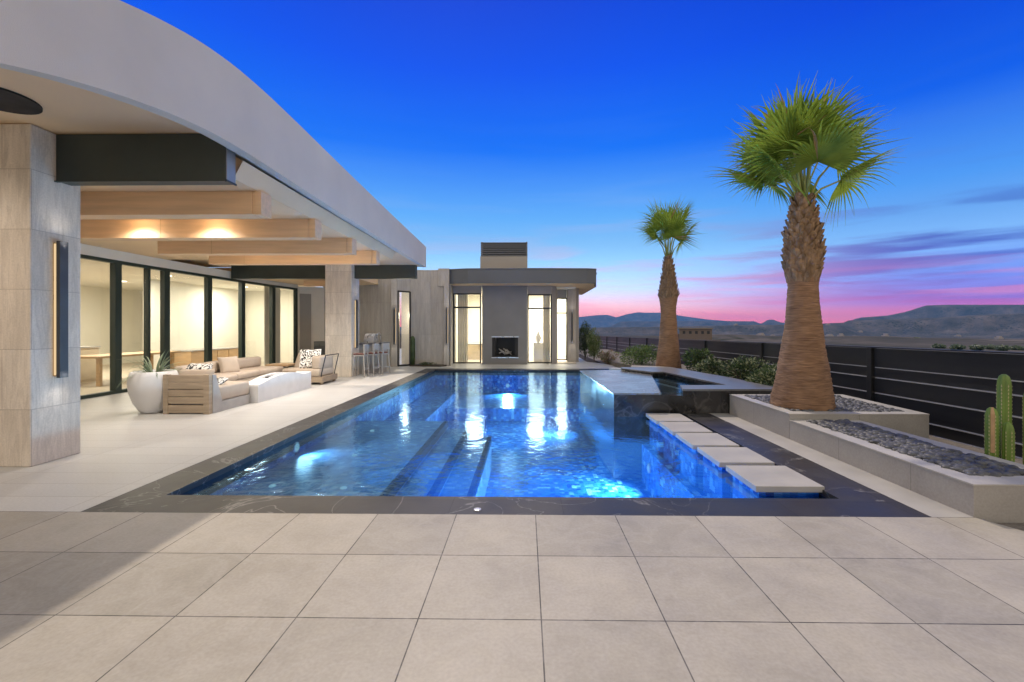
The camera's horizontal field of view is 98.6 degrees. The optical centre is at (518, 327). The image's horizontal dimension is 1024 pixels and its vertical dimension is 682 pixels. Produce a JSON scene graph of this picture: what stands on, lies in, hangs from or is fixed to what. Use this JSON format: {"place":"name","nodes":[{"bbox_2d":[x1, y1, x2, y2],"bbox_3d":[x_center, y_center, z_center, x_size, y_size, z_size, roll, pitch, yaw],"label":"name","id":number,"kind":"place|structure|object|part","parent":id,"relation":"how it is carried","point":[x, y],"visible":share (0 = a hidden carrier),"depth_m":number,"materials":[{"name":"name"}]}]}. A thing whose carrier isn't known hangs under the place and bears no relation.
{"place":"outdoors","nodes":[
{"label":"outdoors","id":0,"kind":"place"},
{"bbox_2d":[0,349,617,511],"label":"patio","id":1,"kind":"structure","parent":0,"point":[126,445],"depth_m":5.74,"materials":[{"name":"tile"}]},
{"bbox_2d":[118,348,189,413],"bbox_3d":[-6.240,0.880,7.523,1.059,1.140,1.090,0,0,1],"label":"planter pot","id":2,"kind":"object","parent":1,"relation":"on","point":[145,389],"visible":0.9,"depth_m":7.29,"materials":[{"name":"white ceramic"}]},
{"bbox_2d":[163,356,282,413],"bbox_3d":[-6.214,1.084,9.341,1.504,0.731,4.476,0,0,-17],"label":"outdoor sofa","id":3,"kind":"object","parent":1,"relation":"on","point":[185,390],"visible":0.84,"depth_m":7.49,"materials":[{"name":"beige fabric"}]},
{"bbox_2d":[186,363,212,369],"bbox_3d":[-5.666,0.850,7.705,0.500,0.424,0.313,0,0,13],"label":"throw pillow","id":4,"kind":"object","parent":3,"relation":"on","point":[197,366],"visible":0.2,"depth_m":7.73,"materials":[{"name":"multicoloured fabric"}]},
{"bbox_2d":[217,377,227,384],"bbox_3d":[-5.384,0.980,7.881,0.260,0.164,0.225,0,0,31],"label":"throw pillow","id":5,"kind":"object","parent":3,"relation":"on","point":[221,380],"visible":0.45,"depth_m":7.85,"materials":[{"name":"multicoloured fabric"}]},
{"bbox_2d":[217,356,239,372],"bbox_3d":[-6.475,0.850,9.847,0.231,0.389,0.420,0,0,31],"label":"throw pillow","id":6,"kind":"object","parent":3,"relation":"on","point":[228,364],"visible":0.86,"depth_m":9.78,"materials":[{"name":"beige fabric"}]},
{"bbox_2d":[0,0,449,466],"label":"house","id":7,"kind":"structure","parent":1,"relation":"on","point":[153,169],"depth_m":5.07,"materials":[{"name":"paint"}]},
{"bbox_2d":[80,346,100,382],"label":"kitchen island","id":8,"kind":"structure","parent":7,"relation":"on","point":[87,370],"depth_m":11.48,"materials":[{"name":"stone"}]},
{"bbox_3d":[-11.240,0.965,10.223,0.020,0.770,3.070,0,0,1],"label":"door","id":9,"kind":"part","parent":8,"relation":"part of","materials":[{"name":"beige wood"}]},
{"bbox_2d":[80,254,118,399],"bbox_3d":[-8.844,-0.010,8.907,0.120,2.920,1.551,0,0,-1],"label":"window","id":10,"kind":"structure","parent":7,"relation":"in","point":[114,264],"depth_m":9.60,"materials":[{"name":"black metal"}]},
{"bbox_2d":[80,351,180,385],"bbox_3d":[-10.476,1.065,11.807,0.900,0.730,2.500,0,0,1],"label":"dining table","id":11,"kind":"object","parent":7,"relation":"on","point":[99,368],"visible":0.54,"depth_m":10.95,"materials":[{"name":"brown wood"}]},
{"bbox_2d":[119,261,149,392],"bbox_3d":[-8.851,-0.010,10.082,0.120,2.920,0.800,0,0,1],"label":"window","id":12,"kind":"structure","parent":7,"relation":"in","point":[146,267],"depth_m":10.45,"materials":[{"name":"clear glass"}]},
{"bbox_2d":[150,266,166,368],"bbox_3d":[-8.832,-0.010,10.732,0.120,2.920,0.500,0,0,3],"label":"window","id":13,"kind":"structure","parent":7,"relation":"in","point":[163,271],"depth_m":10.90,"materials":[{"name":"black metal"}]},
{"bbox_2d":[167,268,209,368],"bbox_3d":[-8.792,-0.010,11.707,0.120,2.920,1.450,0,0,2],"label":"window","id":14,"kind":"structure","parent":7,"relation":"in","point":[206,277],"depth_m":12.35,"materials":[{"name":"black metal"}]},
{"bbox_2d":[173,347,237,367],"bbox_3d":[-10.945,1.090,15.564,0.610,0.680,2.460,0,0,1],"label":"sideboard","id":15,"kind":"object","parent":7,"relation":"on","point":[186,357],"visible":0.38,"depth_m":14.71,"materials":[{"name":"brown wood"}]},
{"bbox_3d":[-10.660,1.090,15.565,0.020,0.520,2.370,0,0,1],"label":"door","id":16,"kind":"part","parent":15,"relation":"part of","materials":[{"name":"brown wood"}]},
{"bbox_2d":[210,275,243,360],"bbox_3d":[-8.731,-0.010,13.131,0.120,2.920,1.401,0,0,3],"label":"window","id":17,"kind":"structure","parent":7,"relation":"in","point":[240,282],"depth_m":13.75,"materials":[{"name":"black metal"}]},
{"bbox_2d":[244,281,273,363],"bbox_3d":[-8.635,-0.010,14.580,0.120,2.920,1.503,0,0,5],"label":"window","id":18,"kind":"structure","parent":7,"relation":"in","point":[271,287],"depth_m":15.25,"materials":[{"name":"black glass"}]},
{"bbox_2d":[264,286,279,365],"bbox_3d":[-8.915,-0.025,15.934,0.069,2.850,1.000,0,0,1],"label":"curtain","id":19,"kind":"object","parent":7,"relation":"hanging from","point":[266,325],"visible":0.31,"depth_m":15.68,"materials":[{"name":"beige fabric"}]},
{"bbox_2d":[274,285,297,367],"bbox_3d":[-8.474,-0.010,15.953,0.120,2.920,1.263,0,0,9],"label":"window","id":20,"kind":"structure","parent":7,"relation":"in","point":[295,290],"depth_m":16.50,"materials":[{"name":"black glass"}]},
{"bbox_2d":[300,294,310,349],"bbox_3d":[-8.086,0.080,16.690,0.398,2.700,0.042,0,0,-36],"label":"door","id":21,"kind":"structure","parent":7,"relation":"in","point":[305,299],"depth_m":16.68,"materials":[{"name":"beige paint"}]},
{"bbox_2d":[397,290,410,366],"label":"window","id":22,"kind":"structure","parent":7,"relation":"in","point":[398,291],"depth_m":16.30,"materials":[{"name":"black glass"}]},
{"bbox_2d":[248,371,310,402],"bbox_3d":[-5.169,1.217,9.513,0.380,0.466,2.130,0,0,1],"label":"fire table","id":23,"kind":"object","parent":1,"relation":"on","point":[265,387],"visible":0.96,"depth_m":9.18,"materials":[{"name":"white concrete"}]},
{"bbox_2d":[265,363,294,368],"bbox_3d":[-6.375,1.215,11.846,0.600,0.470,0.500,0,0,1],"label":"side table","id":24,"kind":"object","parent":1,"relation":"on","point":[286,365],"visible":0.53,"depth_m":11.62,"materials":[{"name":"brown wood"}]},
{"bbox_2d":[282,353,338,384],"bbox_3d":[-5.413,1.073,11.524,1.134,0.754,0.915,0,0,1],"label":"lounge chair","id":25,"kind":"object","parent":1,"relation":"on","point":[322,370],"visible":0.79,"depth_m":11.18,"materials":[{"name":"beige fabric"}]},
{"bbox_2d":[294,353,299,366],"bbox_3d":[-5.776,0.900,11.787,0.450,0.423,0.230,0,0,21],"label":"throw pillow","id":26,"kind":"object","parent":25,"relation":"on","point":[297,361],"visible":0.18,"depth_m":11.76,"materials":[{"name":"beige fabric"}]},
{"bbox_2d":[299,349,320,367],"bbox_3d":[-5.411,0.820,11.431,0.520,0.502,0.220,0,0,-19],"label":"throw pillow","id":27,"kind":"object","parent":25,"relation":"on","point":[306,356],"visible":0.64,"depth_m":11.35,"materials":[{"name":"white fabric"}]},
{"bbox_2d":[314,341,324,354],"bbox_3d":[-6.816,0.950,15.845,0.900,0.900,0.515,0,0,1],"label":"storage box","id":28,"kind":"object","parent":1,"relation":"on","point":[319,345],"visible":0.17,"depth_m":15.60,"materials":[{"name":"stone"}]},
{"bbox_2d":[315,346,324,354],"bbox_3d":[-6.819,1.000,15.595,0.800,0.700,0.015,0,0,1],"label":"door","id":29,"kind":"structure","parent":28,"relation":"in","point":[322,348],"depth_m":15.59,"materials":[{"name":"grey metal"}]},
{"bbox_2d":[352,344,368,376],"bbox_3d":[-4.692,0.976,13.071,0.405,0.952,0.375,0,0,1],"label":"bar stool","id":30,"kind":"object","parent":1,"relation":"on","point":[365,350],"visible":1,"depth_m":12.96,"materials":[{"name":"grey metal"}]},
{"bbox_2d":[362,344,379,374],"bbox_3d":[-4.515,0.976,13.489,0.405,0.952,0.375,0,0,13],"label":"bar stool","id":31,"kind":"object","parent":1,"relation":"on","point":[375,347],"visible":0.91,"depth_m":13.46,"materials":[{"name":"grey metal"}]},
{"bbox_2d":[359,342,389,373],"bbox_3d":[-4.854,0.968,14.152,0.780,0.965,1.130,0,0,40],"label":"bar counter","id":32,"kind":"object","parent":1,"relation":"on","point":[376,370],"visible":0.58,"depth_m":13.96,"materials":[{"name":"beige paint"}]},
{"bbox_2d":[364,334,377,342],"bbox_3d":[-4.732,0.342,14.061,0.320,0.284,0.422,0,0,1],"label":"grill","id":33,"kind":"object","parent":32,"relation":"on","point":[370,338],"visible":0.94,"depth_m":13.94,"materials":[{"name":"metal"}]},
{"bbox_2d":[374,343,390,373],"bbox_3d":[-4.319,0.976,13.888,0.405,0.952,0.375,0,0,25],"label":"bar stool","id":34,"kind":"object","parent":1,"relation":"on","point":[384,346],"visible":0.88,"depth_m":13.83,"materials":[{"name":"grey metal"}]},
{"bbox_2d":[409,364,446,366],"bbox_3d":[-3.384,1.425,16.502,1.358,0.050,0.464,0,0,8],"label":"soil bed","id":35,"kind":"object","parent":1,"relation":"on","point":[434,365],"visible":0.9,"depth_m":16.29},
{"bbox_2d":[410,336,414,364],"bbox_3d":[-3.975,0.860,16.511,0.176,1.080,0.176,0,0,-22],"label":"column cactus","id":36,"kind":"object","parent":35,"relation":"in","point":[412,350],"depth_m":16.45,"materials":[{"name":"green plant"}]},
{"bbox_2d":[419,362,435,364],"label":"ground plant","id":37,"kind":"object","parent":35,"relation":"on","point":[426,363],"visible":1,"depth_m":16.34,"materials":[{"name":"green plant"}]},
{"bbox_2d":[210,375,707,497],"bbox_3d":[-0.085,2.175,9.447,5.970,1.050,11.550,0,0,1],"label":"pool basin","id":38,"kind":"object","parent":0,"point":[472,435],"visible":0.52,"depth_m":7.33,"materials":[{"name":"blue liquid"}]},
{"bbox_2d":[293,442,299,452],"bbox_3d":[-2.997,1.620,5.945,0.030,0.148,0.148,0,0,1],"label":"pool light","id":39,"kind":"object","parent":38,"relation":"attached to","point":[296,446],"visible":1,"depth_m":5.91,"materials":[{"name":"glass"}]},
{"bbox_2d":[81,368,929,516],"bbox_3d":[-0.055,1.551,9.457,6.610,0.198,12.090,0,0,1],"label":"pool coping","id":40,"kind":"object","parent":38,"relation":"on","point":[192,488],"visible":0.55,"depth_m":3.74,"materials":[{"name":"stone"}]},
{"bbox_2d":[647,463,650,472],"bbox_3d":[2.027,2.200,6.871,0.030,0.148,0.148,0,0,1],"label":"pool light","id":41,"kind":"object","parent":38,"relation":"attached to","point":[648,468],"visible":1,"depth_m":6.83,"materials":[{"name":"glass"}]},
{"bbox_2d":[646,413,692,453],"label":"stepping slab","id":42,"kind":"structure","parent":38,"relation":"on","point":[656,437],"depth_m":6.88,"materials":[{"name":"concrete"}]},
{"bbox_2d":[579,367,772,477],"bbox_3d":[3.026,1.795,9.469,2.970,1.510,4.115,0,0,1],"label":"raised spa","id":43,"kind":"object","parent":38,"relation":"on","point":[618,405],"visible":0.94,"depth_m":7.62,"materials":[{"name":"tile"}]},
{"bbox_2d":[659,422,712,468],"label":"stepping slab","id":44,"kind":"structure","parent":38,"relation":"on","point":[671,447],"depth_m":6.23,"materials":[{"name":"concrete"}]},
{"bbox_2d":[676,433,738,486],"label":"stepping slab","id":45,"kind":"structure","parent":38,"relation":"on","point":[691,464],"depth_m":5.54,"materials":[{"name":"stone"}]},
{"bbox_2d":[697,447,774,497],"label":"stepping slab","id":46,"kind":"structure","parent":38,"relation":"on","point":[717,480],"depth_m":4.86,"materials":[{"name":"concrete"}]},
{"bbox_2d":[726,465,824,498],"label":"stepping slab","id":47,"kind":"structure","parent":38,"relation":"on","point":[767,482],"depth_m":4.12,"materials":[{"name":"concrete"}]},
{"bbox_2d":[468,343,481,358],"bbox_3d":[-1.755,1.080,19.928,1.160,0.700,0.660,0,0,1],"label":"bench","id":48,"kind":"object","parent":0,"point":[473,350],"visible":0.36,"depth_m":19.63,"materials":[{"name":"wood"}]},
{"bbox_2d":[0,511,1023,681],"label":"deck","id":49,"kind":"structure","parent":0,"point":[194,597],"depth_m":2.35,"materials":[{"name":"tile"}]},
{"bbox_2d":[444,242,596,365],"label":"pool house","id":50,"kind":"structure","parent":0,"point":[504,288],"depth_m":17.32,"materials":[{"name":"beige paint"}]},
{"bbox_2d":[458,295,467,361],"bbox_3d":[-2.257,-0.050,17.762,0.400,2.900,0.081,0,0,1],"label":"curtain","id":51,"kind":"object","parent":50,"relation":"hanging from","point":[462,332],"visible":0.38,"depth_m":17.76,"materials":[{"name":"beige fabric"}]},
{"bbox_2d":[453,293,480,363],"bbox_3d":[-2.041,0.040,17.462,1.110,2.780,0.080,0,0,1],"label":"window","id":52,"kind":"structure","parent":50,"relation":"in","point":[454,294],"depth_m":17.43,"materials":[{"name":"black glass"}]},
{"bbox_2d":[533,331,542,361],"bbox_3d":[0.826,0.800,18.590,0.400,1.260,0.400,0,0,1],"label":"sculpture","id":53,"kind":"object","parent":50,"relation":"on","point":[538,351],"visible":1,"depth_m":18.39,"materials":[{"name":"beige stone"}]},
{"bbox_2d":[527,294,551,362],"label":"window","id":54,"kind":"structure","parent":50,"relation":"in","point":[528,295],"depth_m":17.39,"materials":[{"name":"black metal"}]},
{"bbox_2d":[543,296,549,361],"bbox_3d":[1.123,-0.050,17.742,0.280,2.900,0.081,0,0,1],"label":"curtain","id":55,"kind":"object","parent":50,"relation":"hanging from","point":[546,331],"visible":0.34,"depth_m":17.73,"materials":[{"name":"beige fabric"}]},
{"bbox_2d":[557,298,566,359],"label":"window","id":56,"kind":"structure","parent":50,"relation":"in","point":[557,298],"depth_m":18.42,"materials":[{"name":"clear glass"}]},
{"bbox_2d":[120,0,1023,326],"label":"sky","id":57,"kind":"structure","parent":0,"point":[550,126],"materials":[{"name":"blue"}]},
{"bbox_2d":[604,357,733,377],"bbox_3d":[4.596,1.420,13.183,2.200,0.260,11.500,0,0,1],"label":"planting bed","id":58,"kind":"object","parent":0,"point":[617,362],"visible":0.12,"depth_m":15.79,"materials":[{"name":"green plant"}]},
{"bbox_2d":[618,344,657,365],"bbox_3d":[4.201,0.980,15.472,1.557,0.848,1.465,0,0,1],"label":"shrub","id":59,"kind":"object","parent":58,"relation":"on","point":[639,355],"visible":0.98,"depth_m":15.34,"materials":[{"name":"green plant"}]},
{"bbox_2d":[635,196,699,368],"bbox_3d":[4.591,-1.411,13.568,2.118,5.421,2.175,0,0,1],"label":"fan palm","id":60,"kind":"object","parent":58,"relation":"on","point":[670,223],"visible":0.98,"depth_m":13.31,"materials":[{"name":"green plant"}]},
{"bbox_2d":[681,347,714,370],"bbox_3d":[5.142,0.945,12.571,0.919,0.780,0.939,0,0,1],"label":"shrub","id":61,"kind":"object","parent":58,"relation":"on","point":[700,355],"visible":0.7,"depth_m":12.49,"materials":[{"name":"green plant"}]},
{"bbox_2d":[691,361,725,373],"bbox_3d":[5.033,1.103,11.665,0.855,0.475,0.715,0,0,19],"label":"shrub","id":62,"kind":"object","parent":58,"relation":"on","point":[693,365],"visible":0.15,"depth_m":11.74,"materials":[{"name":"green plant"}]},
{"bbox_2d":[694,357,732,376],"bbox_3d":[4.819,1.042,10.864,0.792,0.668,1.054,0,0,1],"label":"shrub","id":63,"kind":"object","parent":58,"relation":"on","point":[705,367],"visible":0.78,"depth_m":10.72,"materials":[{"name":"green plant"}]},
{"bbox_2d":[722,354,769,380],"bbox_3d":[4.942,0.964,9.589,0.911,0.742,1.233,0,0,1],"label":"shrub","id":64,"kind":"object","parent":58,"relation":"on","point":[740,364],"visible":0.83,"depth_m":9.57,"materials":[{"name":"green plant"}]},
{"bbox_2d":[745,362,777,385],"bbox_3d":[4.823,0.994,8.435,0.932,0.685,1.014,0,0,1],"label":"shrub","id":65,"kind":"object","parent":58,"relation":"on","point":[765,374],"visible":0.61,"depth_m":8.32,"materials":[{"name":"green plant"}]},
{"bbox_2d":[400,305,1023,443],"bbox_3d":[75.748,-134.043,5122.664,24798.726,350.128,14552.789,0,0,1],"label":"terrain","id":66,"kind":"structure","parent":0,"point":[931,325],"depth_m":1751.90,"materials":[{"name":"soil"}]},
{"bbox_2d":[678,328,720,341],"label":"hillside house","id":67,"kind":"structure","parent":66,"relation":"on","point":[696,334],"depth_m":231.80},
{"bbox_2d":[932,343,945,347],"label":"desert tree","id":68,"kind":"object","parent":66,"relation":"on","point":[936,345],"visible":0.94,"depth_m":165.61,"materials":[{"name":"green plant"}]},
{"bbox_2d":[949,344,965,349],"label":"desert tree","id":69,"kind":"object","parent":66,"relation":"on","point":[956,347],"visible":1,"depth_m":151.53,"materials":[{"name":"green plant"}]},
{"bbox_2d":[968,344,985,350],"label":"desert tree","id":70,"kind":"object","parent":66,"relation":"on","point":[975,347],"visible":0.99,"depth_m":150.31,"materials":[{"name":"green plant"}]},
{"bbox_2d":[984,344,998,349],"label":"desert tree","id":71,"kind":"object","parent":66,"relation":"on","point":[991,347],"visible":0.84,"depth_m":159.50,"materials":[{"name":"green plant"}]},
{"bbox_2d":[995,345,1012,350],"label":"desert tree","id":72,"kind":"object","parent":66,"relation":"on","point":[1003,348],"visible":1,"depth_m":151.15,"materials":[{"name":"green plant"}]},
{"bbox_2d":[1011,345,1023,350],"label":"desert tree","id":73,"kind":"object","parent":66,"relation":"on","point":[1017,347],"visible":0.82,"depth_m":158.10,"materials":[{"name":"green plant"}]},
{"bbox_2d":[579,349,1023,530],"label":"paving","id":74,"kind":"structure","parent":0,"point":[1019,526],"depth_m":5.70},
{"bbox_2d":[579,321,591,359],"bbox_3d":[3.010,0.565,19.992,0.725,1.833,0.820,0,0,1],"label":"conifer","id":75,"kind":"object","parent":74,"relation":"on","point":[582,336],"visible":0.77,"depth_m":19.90,"materials":[{"name":"green plant"}]},
{"bbox_2d":[585,327,602,360],"bbox_3d":[3.283,0.719,19.161,0.666,1.526,0.932,0,0,30],"label":"conifer","id":76,"kind":"object","parent":74,"relation":"on","point":[592,344],"visible":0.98,"depth_m":19.07,"materials":[{"name":"green plant"}]},
{"bbox_2d":[597,349,618,363],"bbox_3d":[3.567,1.177,17.440,0.885,0.624,0.852,0,0,1],"label":"shrub","id":77,"kind":"object","parent":74,"relation":"on","point":[603,357],"visible":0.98,"depth_m":17.40,"materials":[{"name":"green plant"}]},
{"bbox_2d":[609,366,658,369],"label":"stone kerb","id":78,"kind":"structure","parent":74,"relation":"on","point":[631,366],"depth_m":13.27,"materials":[{"name":"grey stone"}]},
{"bbox_2d":[586,336,1023,459],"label":"slat fence","id":79,"kind":"object","parent":74,"relation":"on","point":[965,369],"visible":0.35,"depth_m":6.18,"materials":[{"name":"metal"}]},
{"bbox_2d":[729,394,929,438],"bbox_3d":[4.463,1.435,6.540,1.876,0.630,1.678,0,0,1],"label":"stone planter","id":80,"kind":"object","parent":74,"relation":"on","point":[772,418],"visible":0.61,"depth_m":5.79,"materials":[{"name":"concrete"}]},
{"bbox_2d":[705,71,911,410],"bbox_3d":[3.912,-1.156,6.220,2.424,4.652,2.486,0,0,39],"label":"fan palm","id":81,"kind":"object","parent":80,"relation":"in","point":[795,140],"visible":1,"depth_m":6.05,"materials":[{"name":"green plant"}]},
{"bbox_2d":[745,394,904,411],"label":"river pebbles","id":82,"kind":"object","parent":80,"relation":"in","point":[846,404],"visible":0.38,"depth_m":6.19,"materials":[{"name":"grey gravel"}]},
{"bbox_2d":[789,420,1023,522],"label":"stone planter","id":83,"kind":"object","parent":74,"relation":"on","point":[993,499],"visible":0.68,"depth_m":3.84,"materials":[{"name":"concrete"}]},
{"bbox_2d":[806,419,1023,476],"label":"river pebbles","id":84,"kind":"object","parent":83,"relation":"on","point":[970,464],"visible":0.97,"depth_m":4.20,"materials":[{"name":"grey gravel"}]},
{"bbox_2d":[984,374,1023,464],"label":"cactus clump","id":85,"kind":"object","parent":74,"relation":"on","point":[999,436],"visible":0.73,"depth_m":4.17,"materials":[{"name":"green plant"}]},
{"bbox_2d":[710,413,971,516],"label":"path","id":86,"kind":"structure","parent":0,"point":[919,502],"depth_m":4.34,"materials":[{"name":"beige concrete"}]}
]}

